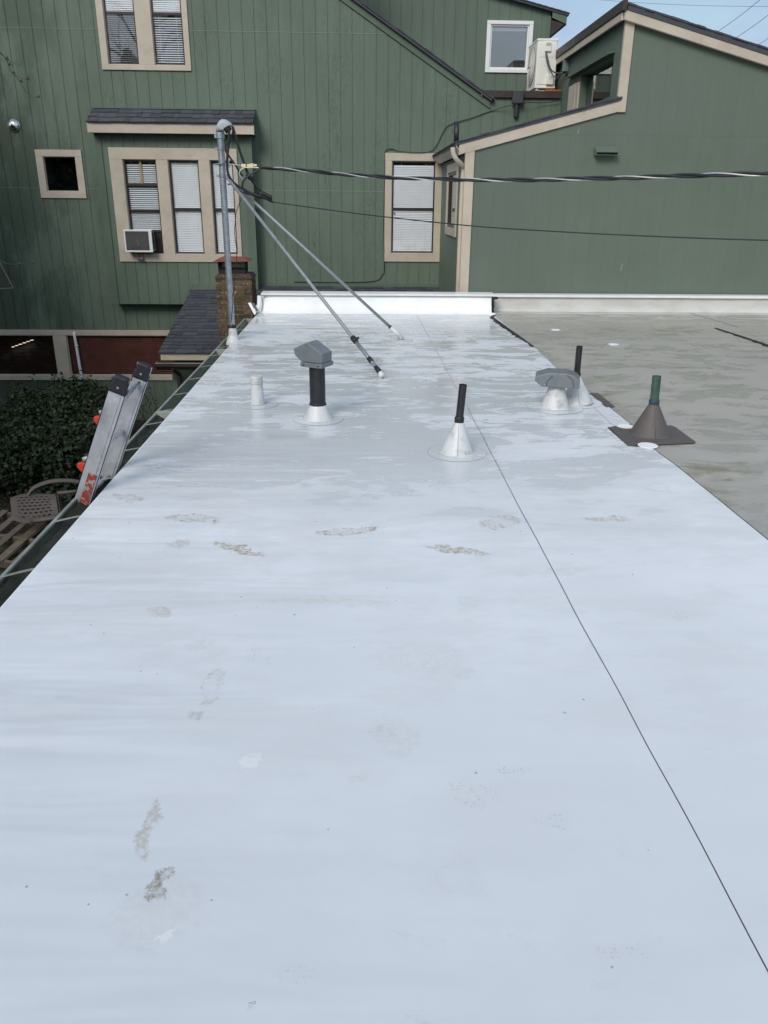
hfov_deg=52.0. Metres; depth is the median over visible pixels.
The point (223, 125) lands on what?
service mast
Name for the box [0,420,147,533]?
ground
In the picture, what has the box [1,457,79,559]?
ground cover
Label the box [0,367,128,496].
leafy shrub
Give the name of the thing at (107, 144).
green house
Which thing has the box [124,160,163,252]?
window
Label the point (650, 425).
vent pipe
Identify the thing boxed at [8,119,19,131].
round wall vent
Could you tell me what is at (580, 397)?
vent pipe
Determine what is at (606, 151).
wall hood vent
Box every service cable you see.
[224,126,261,197]
[259,166,767,182]
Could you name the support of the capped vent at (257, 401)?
on the flat roof building
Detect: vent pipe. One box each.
[427,384,486,461]
[454,122,458,147]
[566,346,601,407]
[609,375,694,445]
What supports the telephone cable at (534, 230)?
attached to the cable splice
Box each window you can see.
[0,336,57,373]
[44,157,78,190]
[67,336,171,373]
[103,0,138,63]
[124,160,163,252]
[151,0,184,64]
[168,160,204,253]
[210,161,237,253]
[391,162,435,252]
[447,172,455,227]
[485,20,533,72]
[578,55,614,107]
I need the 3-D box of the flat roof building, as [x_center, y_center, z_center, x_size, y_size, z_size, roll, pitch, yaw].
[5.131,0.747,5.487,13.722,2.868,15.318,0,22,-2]
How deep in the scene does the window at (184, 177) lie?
14.08 m
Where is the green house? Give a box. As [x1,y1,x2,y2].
[0,0,569,419]
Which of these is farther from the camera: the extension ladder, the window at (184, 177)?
the window at (184, 177)
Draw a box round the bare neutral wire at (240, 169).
[225,164,258,178]
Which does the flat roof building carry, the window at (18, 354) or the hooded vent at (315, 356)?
the hooded vent at (315, 356)
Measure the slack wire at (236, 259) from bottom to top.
1.574 m
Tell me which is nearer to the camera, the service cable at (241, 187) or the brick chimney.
the service cable at (241, 187)
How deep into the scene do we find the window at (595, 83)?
12.62 m
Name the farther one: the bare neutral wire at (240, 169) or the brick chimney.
the brick chimney
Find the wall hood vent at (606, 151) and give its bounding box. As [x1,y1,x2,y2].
[594,146,618,155]
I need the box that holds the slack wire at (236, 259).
[231,198,241,320]
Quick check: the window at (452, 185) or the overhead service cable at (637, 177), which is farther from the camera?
the window at (452, 185)
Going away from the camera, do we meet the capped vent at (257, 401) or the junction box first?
the capped vent at (257, 401)
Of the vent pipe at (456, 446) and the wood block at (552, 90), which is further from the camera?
the wood block at (552, 90)
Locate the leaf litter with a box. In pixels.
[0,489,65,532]
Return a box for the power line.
[606,0,767,6]
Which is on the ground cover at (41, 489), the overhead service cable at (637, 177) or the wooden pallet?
the wooden pallet
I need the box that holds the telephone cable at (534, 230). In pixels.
[273,202,767,240]
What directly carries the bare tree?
on the ground at (137, 425)
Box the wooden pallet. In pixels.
[0,510,52,567]
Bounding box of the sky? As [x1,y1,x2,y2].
[528,0,767,48]
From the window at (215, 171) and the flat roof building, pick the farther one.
the window at (215, 171)
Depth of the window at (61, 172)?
14.69 m
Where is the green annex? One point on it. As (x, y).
(645, 91)
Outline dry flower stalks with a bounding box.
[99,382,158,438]
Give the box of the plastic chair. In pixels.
[10,478,78,523]
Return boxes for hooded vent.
[293,340,343,425]
[527,368,582,413]
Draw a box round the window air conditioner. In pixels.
[123,230,155,259]
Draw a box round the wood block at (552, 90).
[544,89,559,90]
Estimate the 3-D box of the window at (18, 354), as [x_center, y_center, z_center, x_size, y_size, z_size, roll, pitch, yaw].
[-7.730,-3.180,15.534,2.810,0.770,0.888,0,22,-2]
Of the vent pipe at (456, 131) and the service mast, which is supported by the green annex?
the vent pipe at (456, 131)
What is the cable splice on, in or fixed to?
attached to the service cable at (241, 187)
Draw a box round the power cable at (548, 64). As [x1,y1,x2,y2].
[545,52,565,79]
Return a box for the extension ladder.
[74,361,151,504]
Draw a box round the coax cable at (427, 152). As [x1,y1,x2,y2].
[295,74,566,282]
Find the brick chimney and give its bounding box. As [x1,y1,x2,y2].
[213,256,256,343]
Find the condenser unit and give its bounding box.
[526,38,558,90]
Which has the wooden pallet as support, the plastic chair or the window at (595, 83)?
the plastic chair
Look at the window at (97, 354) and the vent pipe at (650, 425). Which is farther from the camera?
the window at (97, 354)
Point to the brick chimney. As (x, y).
(244, 292)
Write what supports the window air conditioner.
attached to the green house
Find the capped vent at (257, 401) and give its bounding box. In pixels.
[237,375,277,408]
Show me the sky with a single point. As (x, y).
(716, 14)
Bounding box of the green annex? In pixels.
[432,0,767,312]
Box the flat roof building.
[0,291,767,1023]
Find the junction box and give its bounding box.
[562,60,569,73]
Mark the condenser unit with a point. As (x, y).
(540, 77)
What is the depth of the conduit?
15.07 m
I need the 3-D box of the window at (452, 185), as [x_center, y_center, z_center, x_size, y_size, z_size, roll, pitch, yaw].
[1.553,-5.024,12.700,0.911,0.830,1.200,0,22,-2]
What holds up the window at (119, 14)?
in the green house
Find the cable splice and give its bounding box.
[246,173,272,202]
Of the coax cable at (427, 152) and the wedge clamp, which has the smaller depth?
the wedge clamp
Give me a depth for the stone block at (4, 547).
9.54 m
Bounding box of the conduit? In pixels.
[73,331,82,378]
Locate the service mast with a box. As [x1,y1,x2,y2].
[214,119,412,380]
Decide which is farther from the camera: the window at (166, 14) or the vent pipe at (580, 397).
the window at (166, 14)
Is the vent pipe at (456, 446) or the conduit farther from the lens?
the conduit
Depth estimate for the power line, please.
46.38 m
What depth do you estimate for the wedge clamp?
8.30 m
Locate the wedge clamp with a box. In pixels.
[241,163,256,167]
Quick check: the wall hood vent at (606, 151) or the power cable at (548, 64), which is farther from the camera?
the power cable at (548, 64)
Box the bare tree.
[0,52,39,289]
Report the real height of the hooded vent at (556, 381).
0.289 m
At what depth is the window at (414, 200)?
14.45 m

